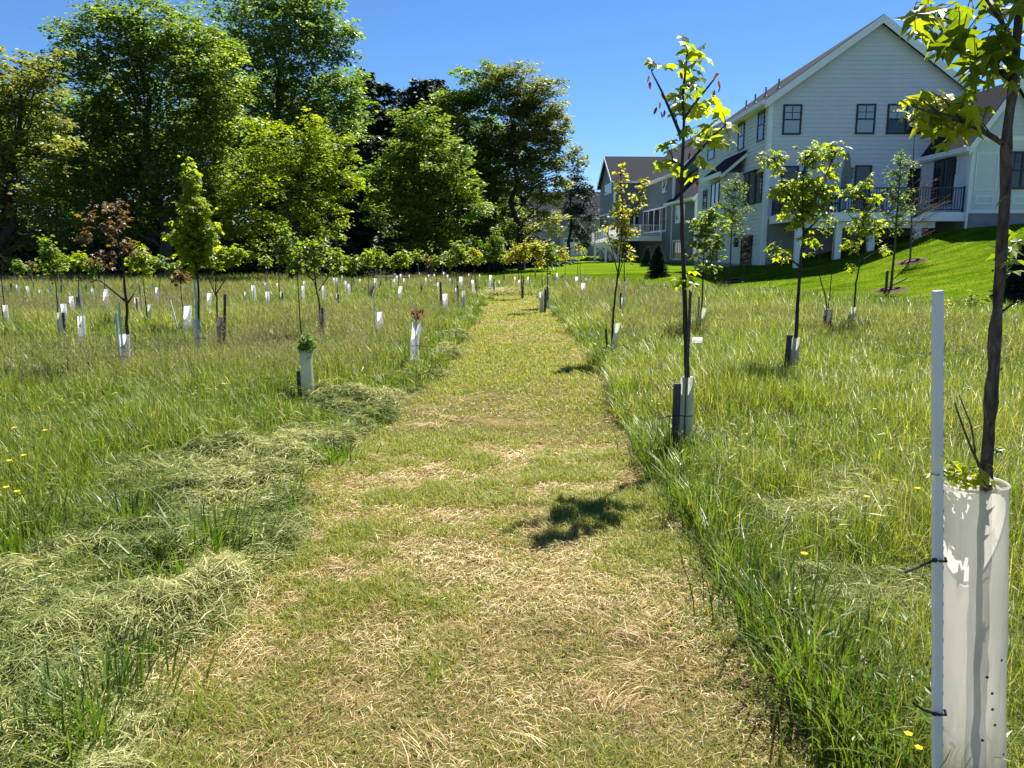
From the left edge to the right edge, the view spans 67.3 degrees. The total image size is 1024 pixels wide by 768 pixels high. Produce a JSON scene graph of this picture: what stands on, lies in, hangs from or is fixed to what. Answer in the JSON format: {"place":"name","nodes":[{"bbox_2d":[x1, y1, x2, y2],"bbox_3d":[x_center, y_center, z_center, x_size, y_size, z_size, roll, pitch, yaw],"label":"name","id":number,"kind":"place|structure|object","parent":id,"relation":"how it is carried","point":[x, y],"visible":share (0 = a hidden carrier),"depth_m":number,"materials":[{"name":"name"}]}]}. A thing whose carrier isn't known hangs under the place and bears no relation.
{"place":"outdoors","nodes":[
{"label":"outdoors","id":0,"kind":"place"},
{"bbox_2d":[88,294,873,767],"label":"mown path","id":1,"kind":"structure","parent":0,"point":[552,687],"depth_m":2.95,"materials":[{"name":"plant"}]},
{"bbox_2d":[505,238,532,288],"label":"sapling","id":2,"kind":"object","parent":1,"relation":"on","point":[518,250],"visible":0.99,"depth_m":25.36,"materials":[{"name":"green plant"}]},
{"bbox_2d":[0,266,1023,767],"bbox_3d":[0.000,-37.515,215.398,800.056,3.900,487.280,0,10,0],"label":"ground","id":3,"kind":"structure","parent":0,"point":[200,274],"depth_m":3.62,"materials":[{"name":"green plant"}]},
{"bbox_2d":[9,258,27,286],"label":"sapling","id":4,"kind":"object","parent":3,"relation":"on","point":[17,267],"visible":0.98,"depth_m":25.36,"materials":[{"name":"green plant"}]},
{"bbox_2d":[0,232,50,274],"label":"hemlock bush","id":5,"kind":"object","parent":3,"relation":"on","point":[24,256],"visible":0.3,"depth_m":50.67,"materials":[{"name":"green plant"}]},
{"bbox_2d":[0,46,87,278],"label":"olive tree","id":6,"kind":"object","parent":3,"relation":"on","point":[20,106],"visible":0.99,"depth_m":35.56,"materials":[{"name":"green plant"}]},
{"bbox_2d":[0,67,94,259],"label":"shaded tree","id":7,"kind":"object","parent":3,"relation":"on","point":[19,208],"visible":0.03,"depth_m":57.18,"materials":[{"name":"green plant"}]},
{"bbox_2d":[27,234,72,312],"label":"sapling","id":8,"kind":"object","parent":3,"relation":"on","point":[52,252],"visible":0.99,"depth_m":12.59,"materials":[{"name":"green plant"}]},
{"bbox_2d":[1,72,134,260],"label":"shaded tree","id":9,"kind":"object","parent":3,"relation":"on","point":[46,94],"visible":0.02,"depth_m":59.49,"materials":[{"name":"green plant"}]},
{"bbox_2d":[63,250,91,296],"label":"sapling","id":10,"kind":"object","parent":3,"relation":"on","point":[77,257],"visible":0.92,"depth_m":16.83,"materials":[{"name":"green plant"}]},
{"bbox_2d":[77,288,85,338],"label":"tree tube","id":11,"kind":"object","parent":3,"relation":"on","point":[81,329],"visible":0.59,"depth_m":11.97,"materials":[{"name":"white plastic"}]},
{"bbox_2d":[49,237,122,273],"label":"hemlock bush","id":12,"kind":"object","parent":3,"relation":"on","point":[91,250],"visible":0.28,"depth_m":51.58,"materials":[{"name":"green plant"}]},
{"bbox_2d":[72,198,148,334],"bbox_3d":[-4.865,-1.101,9.327,0.837,2.236,0.499,3,10,16],"label":"sapling","id":13,"kind":"object","parent":3,"relation":"on","point":[124,244],"visible":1,"depth_m":9.20,"materials":[{"name":"brown plant"}]},
{"bbox_2d":[103,302,130,371],"bbox_3d":[-4.819,-0.478,9.387,0.313,1.046,0.130,-1,10,-4],"label":"tree tube","id":14,"kind":"object","parent":3,"relation":"on","point":[120,340],"visible":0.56,"depth_m":9.35,"materials":[{"name":"white plastic"}]},
{"bbox_2d":[48,75,188,271],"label":"shaded tree","id":15,"kind":"object","parent":3,"relation":"on","point":[113,248],"visible":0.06,"depth_m":52.73,"materials":[{"name":"green plant"}]},
{"bbox_2d":[0,0,261,277],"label":"broad tree","id":16,"kind":"object","parent":3,"relation":"on","point":[141,53],"visible":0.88,"depth_m":40.92,"materials":[{"name":"green plant"}]},
{"bbox_2d":[120,242,158,317],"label":"sapling","id":17,"kind":"object","parent":3,"relation":"on","point":[144,258],"visible":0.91,"depth_m":14.45,"materials":[{"name":"green plant"}]},
{"bbox_2d":[114,230,199,273],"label":"hemlock bush","id":18,"kind":"object","parent":3,"relation":"on","point":[155,253],"visible":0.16,"depth_m":52.17,"materials":[{"name":"green plant"}]},
{"bbox_2d":[150,254,169,285],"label":"sapling","id":19,"kind":"object","parent":3,"relation":"on","point":[160,262],"visible":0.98,"depth_m":21.39,"materials":[{"name":"green plant"}]},
{"bbox_2d":[101,77,245,270],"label":"shaded tree","id":20,"kind":"object","parent":3,"relation":"on","point":[168,195],"visible":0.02,"depth_m":56.30,"materials":[{"name":"green plant"}]},
{"bbox_2d":[168,295,191,330],"bbox_3d":[-6.123,-1.220,14.219,0.415,0.868,0.165,-1,10,-8],"label":"tree tube","id":21,"kind":"object","parent":3,"relation":"on","point":[187,313],"visible":0.83,"depth_m":14.19,"materials":[{"name":"white plastic"}]},
{"bbox_2d":[170,265,191,315],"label":"sapling","id":22,"kind":"object","parent":3,"relation":"on","point":[180,278],"visible":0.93,"depth_m":14.08,"materials":[{"name":"brown plant"}]},
{"bbox_2d":[160,155,224,319],"bbox_3d":[-4.662,-1.809,11.258,0.989,2.978,0.682,0,10,0],"label":"sapling","id":23,"kind":"object","parent":3,"relation":"on","point":[195,242],"visible":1,"depth_m":11.11,"materials":[{"name":"green plant"}]},
{"bbox_2d":[192,280,206,345],"bbox_3d":[-4.639,-0.916,11.388,0.250,1.229,0.129,9,13,42],"label":"tree tube","id":24,"kind":"object","parent":3,"relation":"on","point":[194,321],"visible":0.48,"depth_m":11.37,"materials":[{"name":"white plastic"}]},
{"bbox_2d":[142,81,297,271],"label":"shaded tree","id":25,"kind":"object","parent":3,"relation":"on","point":[243,137],"visible":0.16,"depth_m":53.77,"materials":[{"name":"green plant"}]},
{"bbox_2d":[216,294,226,344],"bbox_3d":[-4.453,-0.877,11.819,0.189,1.007,0.086,0,10,0],"label":"tree tube","id":26,"kind":"object","parent":3,"relation":"on","point":[219,320],"visible":0.55,"depth_m":11.78,"materials":[{"name":"plastic"}]},
{"bbox_2d":[207,243,249,317],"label":"sapling","id":27,"kind":"object","parent":3,"relation":"on","point":[230,259],"visible":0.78,"depth_m":11.60,"materials":[{"name":"green plant"}]},
{"bbox_2d":[201,235,273,275],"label":"hemlock bush","id":28,"kind":"object","parent":3,"relation":"on","point":[248,268],"visible":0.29,"depth_m":48.28,"materials":[{"name":"green plant"}]},
{"bbox_2d":[232,67,312,251],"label":"shaded tree","id":29,"kind":"object","parent":3,"relation":"on","point":[261,127],"visible":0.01,"depth_m":61.15,"materials":[{"name":"green plant"}]},
{"bbox_2d":[173,0,380,232],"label":"tall tree","id":30,"kind":"object","parent":3,"relation":"on","point":[275,41],"visible":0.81,"depth_m":50.40,"materials":[{"name":"green plant"}]},
{"bbox_2d":[184,106,369,278],"bbox_3d":[-12.184,-9.526,40.183,10.150,8.936,5.470,2,10,12],"label":"yellow green tree","id":31,"kind":"object","parent":3,"relation":"on","point":[321,145],"visible":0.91,"depth_m":39.30,"materials":[{"name":"green plant"}]},
{"bbox_2d":[258,231,310,274],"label":"hemlock bush","id":32,"kind":"object","parent":3,"relation":"on","point":[274,269],"visible":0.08,"depth_m":49.05,"materials":[{"name":"green plant"}]},
{"bbox_2d":[269,221,301,298],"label":"sapling","id":33,"kind":"object","parent":3,"relation":"on","point":[286,240],"visible":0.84,"depth_m":19.02,"materials":[{"name":"green plant"}]},
{"bbox_2d":[296,349,313,400],"bbox_3d":[-2.183,-0.057,8.172,0.166,0.630,0.142,6,12,32],"label":"tree tube","id":34,"kind":"object","parent":3,"relation":"on","point":[306,367],"visible":0.81,"depth_m":8.10,"materials":[{"name":"plastic"}]},
{"bbox_2d":[294,273,318,358],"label":"sapling","id":35,"kind":"object","parent":3,"relation":"on","point":[307,344],"visible":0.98,"depth_m":8.05,"materials":[{"name":"green plant"}]},
{"bbox_2d":[242,76,385,246],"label":"shaded tree","id":36,"kind":"object","parent":3,"relation":"on","point":[274,209],"visible":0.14,"depth_m":56.55,"materials":[{"name":"green plant"}]},
{"bbox_2d":[285,233,348,310],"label":"sapling","id":37,"kind":"object","parent":3,"relation":"on","point":[294,263],"visible":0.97,"depth_m":13.33,"materials":[{"name":"green plant"}]},
{"bbox_2d":[284,226,374,277],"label":"hemlock bush","id":38,"kind":"object","parent":3,"relation":"on","point":[348,248],"visible":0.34,"depth_m":45.60,"materials":[{"name":"green plant"}]},
{"bbox_2d":[342,254,362,289],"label":"sapling","id":39,"kind":"object","parent":3,"relation":"on","point":[353,268],"visible":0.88,"depth_m":24.18,"materials":[{"name":"green plant"}]},
{"bbox_2d":[329,68,387,199],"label":"dark spruce","id":40,"kind":"object","parent":3,"relation":"on","point":[371,85],"visible":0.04,"depth_m":60.49,"materials":[{"name":"green plant"}]},
{"bbox_2d":[300,132,419,265],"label":"dark spruce","id":41,"kind":"object","parent":3,"relation":"on","point":[357,145],"visible":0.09,"depth_m":57.02,"materials":[{"name":"green plant"}]},
{"bbox_2d":[358,248,376,298],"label":"sapling","id":42,"kind":"object","parent":3,"relation":"on","point":[366,256],"visible":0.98,"depth_m":22.67,"materials":[{"name":"green plant"}]},
{"bbox_2d":[361,245,387,272],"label":"sapling","id":43,"kind":"object","parent":3,"relation":"on","point":[379,256],"visible":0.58,"depth_m":28.52,"materials":[{"name":"green plant"}]},
{"bbox_2d":[336,134,439,265],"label":"dark spruce","id":44,"kind":"object","parent":3,"relation":"on","point":[367,153],"visible":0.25,"depth_m":54.47,"materials":[{"name":"green plant"}]},
{"bbox_2d":[349,82,438,270],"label":"dark spruce","id":45,"kind":"object","parent":3,"relation":"on","point":[382,121],"visible":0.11,"depth_m":58.69,"materials":[{"name":"green plant"}]},
{"bbox_2d":[361,225,434,274],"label":"hemlock bush","id":46,"kind":"object","parent":3,"relation":"on","point":[380,241],"visible":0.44,"depth_m":50.43,"materials":[{"name":"green plant"}]},
{"bbox_2d":[386,249,413,288],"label":"sapling","id":47,"kind":"object","parent":3,"relation":"on","point":[400,260],"visible":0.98,"depth_m":22.01,"materials":[{"name":"green plant"}]},
{"bbox_2d":[410,305,426,360],"bbox_3d":[-1.267,-0.605,10.416,0.284,0.946,0.150,1,10,6],"label":"tree tube","id":48,"kind":"object","parent":3,"relation":"on","point":[414,340],"visible":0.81,"depth_m":10.38,"materials":[{"name":"white plastic"}]},
{"bbox_2d":[352,97,499,275],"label":"tree","id":49,"kind":"object","parent":3,"relation":"on","point":[424,169],"visible":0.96,"depth_m":46.13,"materials":[{"name":"green plant"}]},
{"bbox_2d":[377,78,500,271],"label":"dark spruce","id":50,"kind":"object","parent":3,"relation":"on","point":[423,91],"visible":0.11,"depth_m":56.75,"materials":[{"name":"green plant"}]},
{"bbox_2d":[401,79,490,269],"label":"dark spruce","id":51,"kind":"object","parent":3,"relation":"on","point":[437,83],"visible":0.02,"depth_m":59.72,"materials":[{"name":"green plant"}]},
{"bbox_2d":[443,240,473,276],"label":"sapling","id":52,"kind":"object","parent":3,"relation":"on","point":[461,256],"visible":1,"depth_m":20.97,"materials":[{"name":"green plant"}]},
{"bbox_2d":[434,230,506,272],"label":"hemlock bush","id":53,"kind":"object","parent":3,"relation":"on","point":[495,266],"visible":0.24,"depth_m":53.25,"materials":[{"name":"green plant"}]},
{"bbox_2d":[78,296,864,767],"bbox_3d":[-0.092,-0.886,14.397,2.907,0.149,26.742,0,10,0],"label":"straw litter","id":54,"kind":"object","parent":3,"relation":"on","point":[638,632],"visible":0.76,"depth_m":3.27,"materials":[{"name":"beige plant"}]},
{"bbox_2d":[427,58,535,261],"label":"leafy tree","id":55,"kind":"object","parent":3,"relation":"on","point":[471,99],"visible":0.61,"depth_m":56.36,"materials":[{"name":"green plant"}]},
{"bbox_2d":[480,224,507,281],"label":"sapling","id":56,"kind":"object","parent":3,"relation":"on","point":[498,250],"visible":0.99,"depth_m":32.18,"materials":[{"name":"green plant"}]},
{"bbox_2d":[491,230,530,268],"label":"hemlock bush","id":57,"kind":"object","parent":3,"relation":"on","point":[512,266],"visible":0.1,"depth_m":60.50,"materials":[{"name":"green plant"}]},
{"bbox_2d":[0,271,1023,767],"bbox_3d":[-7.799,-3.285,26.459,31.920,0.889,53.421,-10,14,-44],"label":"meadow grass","id":58,"kind":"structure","parent":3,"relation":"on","point":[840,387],"depth_m":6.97,"materials":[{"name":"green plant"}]},
{"bbox_2d":[0,282,1023,767],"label":"cut hay","id":59,"kind":"object","parent":3,"relation":"on","point":[56,614],"visible":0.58,"depth_m":3.75},
{"bbox_2d":[0,268,1023,683],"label":"seed head grass","id":60,"kind":"structure","parent":3,"relation":"on","point":[262,346],"depth_m":12.60,"materials":[{"name":"plant"}]},
{"bbox_2d":[487,180,574,264],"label":"dark spruce","id":61,"kind":"object","parent":3,"relation":"on","point":[521,198],"visible":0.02,"depth_m":67.73,"materials":[{"name":"green plant"}]},
{"bbox_2d":[526,240,548,291],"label":"sapling","id":62,"kind":"object","parent":3,"relation":"on","point":[535,249],"visible":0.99,"depth_m":19.76,"materials":[{"name":"green plant"}]},
{"bbox_2d":[524,235,563,267],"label":"hemlock bush","id":63,"kind":"object","parent":3,"relation":"on","point":[533,259],"visible":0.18,"depth_m":62.25,"materials":[{"name":"green plant"}]},
{"bbox_2d":[539,238,559,292],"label":"sapling","id":64,"kind":"object","parent":3,"relation":"on","point":[551,257],"visible":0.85,"depth_m":21.30,"materials":[{"name":"green plant"}]},
{"bbox_2d":[522,192,599,255],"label":"tan house","id":65,"kind":"structure","parent":3,"relation":"on","point":[559,240],"depth_m":109.86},
{"bbox_2d":[605,323,620,351],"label":"tree tube","id":66,"kind":"object","parent":3,"relation":"on","point":[616,331],"visible":0.66,"depth_m":11.48,"materials":[{"name":"plastic"}]},
{"bbox_2d":[598,162,649,343],"bbox_3d":[1.636,-1.777,11.334,0.740,2.886,0.476,0,10,0],"label":"sapling","id":67,"kind":"object","parent":3,"relation":"on","point":[626,232],"visible":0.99,"depth_m":11.20,"materials":[{"name":"green plant"}]},
{"bbox_2d":[590,119,726,263],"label":"grey house","id":68,"kind":"structure","parent":3,"relation":"on","point":[656,222],"depth_m":76.31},
{"bbox_2d":[643,206,666,233],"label":"window","id":69,"kind":"structure","parent":68,"relation":"in","point":[656,216],"depth_m":75.61,"materials":[{"name":"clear glass"}]},
{"bbox_2d":[672,240,680,259],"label":"window","id":70,"kind":"structure","parent":68,"relation":"in","point":[676,247],"depth_m":67.95,"materials":[{"name":"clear glass"}]},
{"bbox_2d":[657,290,702,451],"bbox_3d":[1.262,-0.043,5.846,0.337,1.395,0.124,-1,10,-6],"label":"tree tube","id":71,"kind":"object","parent":3,"relation":"on","point":[683,404],"visible":0.77,"depth_m":5.85,"materials":[{"name":"plastic"}]},
{"bbox_2d":[643,35,740,377],"bbox_3d":[1.334,-0.921,5.659,0.757,3.129,0.660,0,10,0],"label":"sapling","id":72,"kind":"object","parent":3,"relation":"on","point":[696,109],"visible":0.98,"depth_m":5.54,"materials":[{"name":"green plant"}]},
{"bbox_2d":[684,204,731,313],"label":"sapling","id":73,"kind":"object","parent":3,"relation":"on","point":[707,222],"visible":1,"depth_m":13.43,"materials":[{"name":"green plant"}]},
{"bbox_2d":[784,335,800,369],"bbox_3d":[3.299,-0.238,9.072,0.165,0.682,0.123,0,10,0],"label":"tree tube","id":74,"kind":"object","parent":3,"relation":"on","point":[792,349],"visible":0.53,"depth_m":9.02,"materials":[{"name":"plastic"}]},
{"bbox_2d":[754,140,852,337],"bbox_3d":[3.274,-1.345,8.870,1.116,2.873,0.573,0,10,0],"label":"sapling","id":75,"kind":"object","parent":3,"relation":"on","point":[809,208],"visible":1,"depth_m":8.72,"materials":[{"name":"green plant"}]},
{"bbox_2d":[816,217,837,309],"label":"sapling","id":76,"kind":"object","parent":3,"relation":"on","point":[828,222],"visible":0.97,"depth_m":13.11,"materials":[{"name":"green plant"}]},
{"bbox_2d":[692,14,1023,269],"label":"white house","id":77,"kind":"structure","parent":3,"relation":"on","point":[853,90],"depth_m":34.32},
{"bbox_2d":[710,181,719,208],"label":"window","id":78,"kind":"structure","parent":77,"relation":"in","point":[715,187],"depth_m":40.35,"materials":[{"name":"clear glass"}]},
{"bbox_2d":[737,121,744,151],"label":"window","id":79,"kind":"structure","parent":77,"relation":"in","point":[740,139],"depth_m":38.67,"materials":[{"name":"clear glass"}]},
{"bbox_2d":[740,235,752,265],"bbox_3d":[11.528,-6.463,37.886,0.065,1.708,1.795,0,10,0],"label":"window","id":80,"kind":"structure","parent":77,"relation":"in","point":[745,251],"depth_m":37.96,"materials":[{"name":"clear glass"}]},
{"bbox_2d":[741,169,755,206],"bbox_3d":[11.529,-9.522,37.473,0.065,1.613,2.136,0,10,0],"label":"window","id":81,"kind":"structure","parent":77,"relation":"in","point":[749,177],"depth_m":37.31,"materials":[{"name":"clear glass"}]},
{"bbox_2d":[754,168,763,202],"bbox_3d":[11.514,-9.243,35.877,0.065,1.545,0.980,0,10,0],"label":"window","id":82,"kind":"structure","parent":77,"relation":"in","point":[759,178],"depth_m":35.91,"materials":[{"name":"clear glass"}]},
{"bbox_2d":[756,109,764,142],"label":"window","id":83,"kind":"structure","parent":77,"relation":"in","point":[761,115],"depth_m":35.63,"materials":[{"name":"clear glass"}]},
{"bbox_2d":[779,166,798,205],"bbox_3d":[12.581,-8.855,34.941,0.798,2.053,0.065,0,10,0],"label":"window","id":84,"kind":"structure","parent":77,"relation":"in","point":[789,175],"depth_m":34.82,"materials":[{"name":"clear glass"}]},
{"bbox_2d":[782,104,802,134],"bbox_3d":[12.540,-11.836,34.427,0.834,1.306,0.065,0,10,0],"label":"window","id":85,"kind":"structure","parent":77,"relation":"in","point":[792,113],"depth_m":34.41,"materials":[{"name":"clear glass"}]},
{"bbox_2d":[841,151,850,208],"bbox_3d":[14.743,-8.860,33.960,0.560,2.750,0.560,0,10,0],"label":"patio umbrella","id":86,"kind":"object","parent":77,"relation":"on","point":[846,175],"visible":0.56,"depth_m":33.77,"materials":[{"name":"grey fabric"}]},
{"bbox_2d":[852,165,871,208],"bbox_3d":[15.890,-8.883,34.907,0.749,2.027,0.065,0,10,0],"label":"door","id":87,"kind":"structure","parent":77,"relation":"in","point":[861,171],"depth_m":34.81,"materials":[{"name":"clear glass"}]},
{"bbox_2d":[855,104,876,133],"bbox_3d":[15.813,-11.849,34.395,0.857,1.304,0.065,0,10,0],"label":"window","id":88,"kind":"structure","parent":77,"relation":"in","point":[865,113],"depth_m":34.37,"materials":[{"name":"clear glass"}]},
{"bbox_2d":[886,104,920,133],"bbox_3d":[17.633,-11.844,34.380,1.736,1.304,0.065,0,10,0],"label":"window","id":89,"kind":"structure","parent":77,"relation":"in","point":[893,117],"depth_m":34.39,"materials":[{"name":"clear glass"}]},
{"bbox_2d":[906,168,920,208],"bbox_3d":[18.200,-8.833,34.895,0.531,1.838,0.065,0,10,0],"label":"window","id":90,"kind":"structure","parent":77,"relation":"in","point":[917,171],"depth_m":34.82,"materials":[{"name":"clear glass"}]},
{"bbox_2d":[931,157,955,205],"bbox_3d":[18.640,-8.733,33.276,0.065,1.932,1.590,0,10,0],"label":"door","id":91,"kind":"structure","parent":77,"relation":"in","point":[940,172],"depth_m":33.29,"materials":[{"name":"black glass"}]},
{"bbox_2d":[1011,151,1023,188],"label":"window","id":92,"kind":"structure","parent":77,"relation":"in","point":[1018,156],"depth_m":31.24,"materials":[{"name":"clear glass"}]},
{"bbox_2d":[837,172,892,307],"bbox_3d":[6.245,-2.252,13.741,1.276,3.004,0.601,0,10,0],"label":"sapling","id":93,"kind":"object","parent":3,"relation":"on","point":[860,230],"visible":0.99,"depth_m":13.62,"materials":[{"name":"green plant"}]},
{"bbox_2d":[904,290,1010,767],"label":"tree tube","id":94,"kind":"object","parent":3,"relation":"on","point":[969,561],"visible":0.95,"depth_m":1.97,"materials":[{"name":"plastic"}]},
{"bbox_2d":[892,0,1023,493],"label":"sapling","id":95,"kind":"object","parent":3,"relation":"on","point":[950,118],"visible":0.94,"depth_m":1.84,"materials":[{"name":"green plant"}]},
{"bbox_2d":[961,289,989,308],"bbox_3d":[10.833,-1.846,17.946,0.583,0.740,0.842,8,13,38],"label":"leafy plant","id":96,"kind":"object","parent":3,"relation":"on","point":[972,300],"visible":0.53,"depth_m":18.05,"materials":[{"name":"green plant"}]},
{"bbox_2d":[0,0,1023,249],"label":"sky","id":97,"kind":"structure","parent":0,"point":[603,47],"materials":[{"name":"blue"}]},
{"bbox_2d":[404,224,1023,307],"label":"lawn","id":98,"kind":"structure","parent":0,"point":[599,266],"depth_m":29.38,"materials":[{"name":"green plant"}]},
{"bbox_2d":[478,59,590,269],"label":"tree","id":99,"kind":"object","parent":98,"relation":"on","point":[528,102],"visible":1,"depth_m":55.28,"materials":[{"name":"green plant"}]},
{"bbox_2d":[557,169,602,261],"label":"forked cedar","id":100,"kind":"object","parent":98,"relation":"on","point":[575,211],"visible":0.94,"depth_m":73.71,"materials":[{"name":"green plant"}]},
{"bbox_2d":[644,244,670,278],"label":"young spruce","id":101,"kind":"object","parent":98,"relation":"on","point":[657,268],"visible":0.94,"depth_m":37.09,"materials":[{"name":"green plant"}]},
{"bbox_2d":[714,172,754,278],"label":"sapling","id":102,"kind":"object","parent":98,"relation":"on","point":[735,204],"visible":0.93,"depth_m":31.31,"materials":[{"name":"green plant"}]},
{"bbox_2d":[877,149,918,287],"bbox_3d":[12.175,-5.152,24.318,1.335,4.380,0.835,0,10,0],"label":"sapling","id":103,"kind":"object","parent":98,"relation":"on","point":[898,199],"visible":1,"depth_m":24.16,"materials":[{"name":"green plant"}]},
{"bbox_2d":[909,135,952,259],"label":"sapling","id":104,"kind":"object","parent":98,"relation":"on","point":[920,212],"visible":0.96,"depth_m":28.19,"materials":[{"name":"brown plant"}]},
{"bbox_2d":[985,244,1023,301],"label":"evergreen bush","id":105,"kind":"object","parent":98,"relation":"on","point":[1014,287],"visible":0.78,"depth_m":20.58,"materials":[{"name":"green plant"}]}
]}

